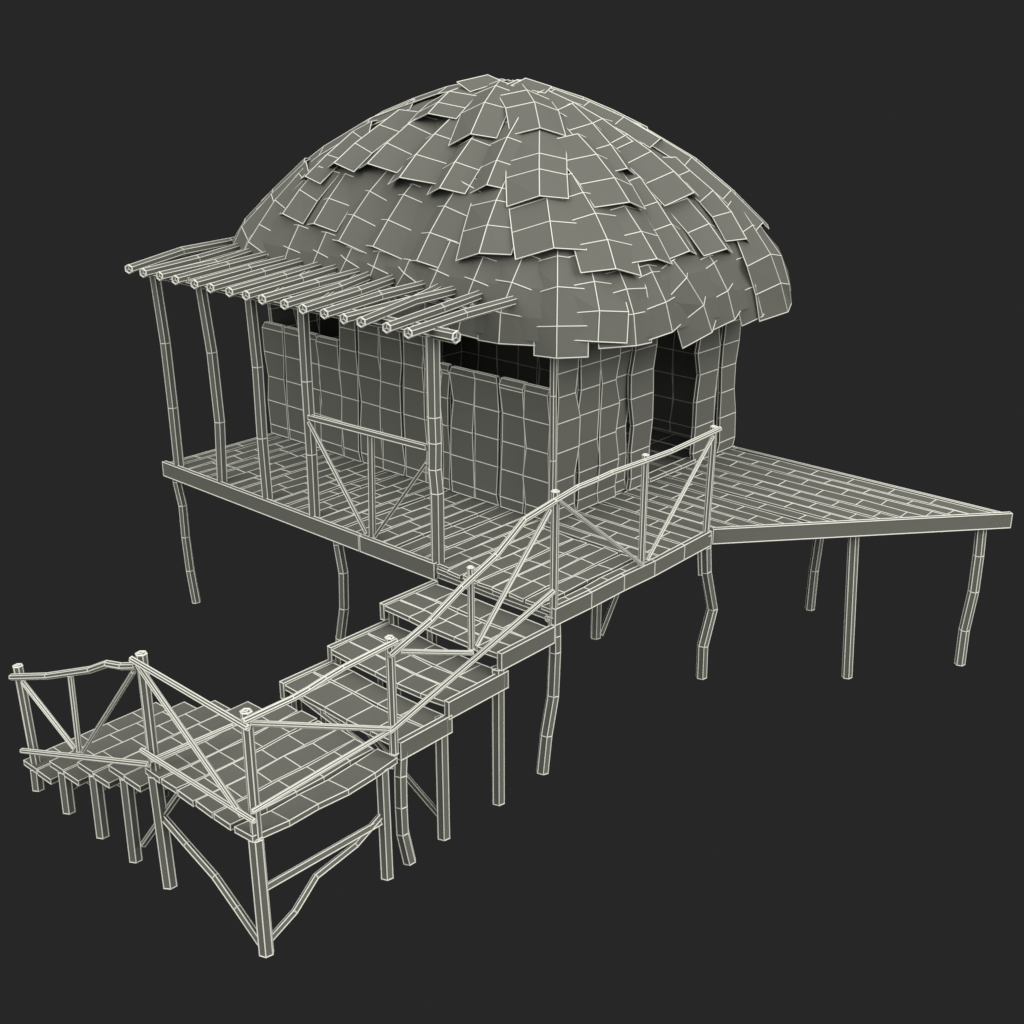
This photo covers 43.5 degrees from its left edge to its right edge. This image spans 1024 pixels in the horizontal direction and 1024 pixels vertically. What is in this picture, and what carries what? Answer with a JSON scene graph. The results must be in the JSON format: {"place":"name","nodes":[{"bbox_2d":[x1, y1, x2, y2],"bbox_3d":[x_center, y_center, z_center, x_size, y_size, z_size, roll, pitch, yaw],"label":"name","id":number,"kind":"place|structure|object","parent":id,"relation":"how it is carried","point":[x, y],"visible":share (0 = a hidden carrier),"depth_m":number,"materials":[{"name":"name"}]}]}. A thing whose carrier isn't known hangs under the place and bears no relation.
{"place":"outdoors","nodes":[
{"label":"outdoors","id":0,"kind":"place"},
{"bbox_2d":[23,700,397,957],"bbox_3d":[-2.764,2.241,11.298,3.637,1.262,1.521,18,27,38],"label":"plank landing","id":1,"kind":"object","parent":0,"point":[286,758],"visible":0.86,"depth_m":10.58,"materials":[{"name":"grey wood"}]},
{"bbox_2d":[9,660,150,767],"bbox_3d":[-3.723,1.773,11.050,2.254,1.842,0.152,18,27,38],"label":"pole railing","id":2,"kind":"object","parent":1,"relation":"on","point":[19,676],"visible":1,"depth_m":11.13,"materials":[{"name":"grey wood"}]},
{"bbox_2d":[129,650,256,823],"bbox_3d":[-2.406,1.784,9.800,1.498,1.097,0.143,18,27,38],"label":"pole railing","id":3,"kind":"object","parent":1,"relation":"on","point":[147,684],"visible":1,"depth_m":9.86,"materials":[{"name":"grey wood"}]},
{"bbox_2d":[239,638,397,840],"bbox_3d":[-1.445,1.727,9.874,0.124,1.151,1.513,18,27,38],"label":"pole railing","id":4,"kind":"object","parent":1,"relation":"on","point":[249,717],"visible":1,"depth_m":9.55,"materials":[{"name":"grey wood"}]},
{"bbox_2d":[279,580,554,865],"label":"wooden staircase","id":5,"kind":"structure","parent":1,"relation":"attached to","point":[348,696],"depth_m":11.46,"materials":[{"name":"grey wood"}]},
{"bbox_2d":[384,498,557,755],"bbox_3d":[-0.327,0.941,10.890,0.101,1.704,2.092,18,27,38],"label":"pole railing","id":6,"kind":"object","parent":5,"relation":"on","point":[395,723],"visible":1,"depth_m":10.77,"materials":[{"name":"grey wood"}]},
{"bbox_2d":[0,0,1023,1023],"label":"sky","id":7,"kind":"structure","parent":0,"point":[774,836],"materials":[{"name":"grey"}]},
{"bbox_2d":[162,389,1012,774],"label":"timber deck","id":8,"kind":"structure","parent":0,"point":[758,497],"depth_m":14.00,"materials":[{"name":"grey wood"}]},
{"bbox_2d":[125,236,516,564],"bbox_3d":[-2.088,-1.474,14.457,5.744,2.477,2.463,18,27,38],"label":"pole awning","id":9,"kind":"object","parent":8,"relation":"on","point":[227,267],"visible":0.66,"depth_m":13.61,"materials":[{"name":"grey wood"}]},
{"bbox_2d":[307,414,427,538],"bbox_3d":[-1.465,-0.289,13.110,1.790,1.231,0.089,18,27,38],"label":"pole railing","id":10,"kind":"object","parent":8,"relation":"on","point":[371,434],"visible":1,"depth_m":13.08,"materials":[{"name":"grey wood"}]},
{"bbox_2d":[232,74,791,523],"bbox_3d":[-0.121,-3.060,15.797,6.572,4.417,4.781,18,27,38],"label":"stilt hut","id":11,"kind":"object","parent":8,"relation":"on","point":[638,270],"visible":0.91,"depth_m":14.04,"materials":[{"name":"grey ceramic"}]},
{"bbox_2d":[549,425,721,618],"bbox_3d":[1.228,0.051,12.421,0.108,1.258,2.646,18,27,38],"label":"pole railing","id":12,"kind":"object","parent":8,"relation":"on","point":[645,460],"visible":1,"depth_m":12.39,"materials":[{"name":"grey wood"}]}
]}

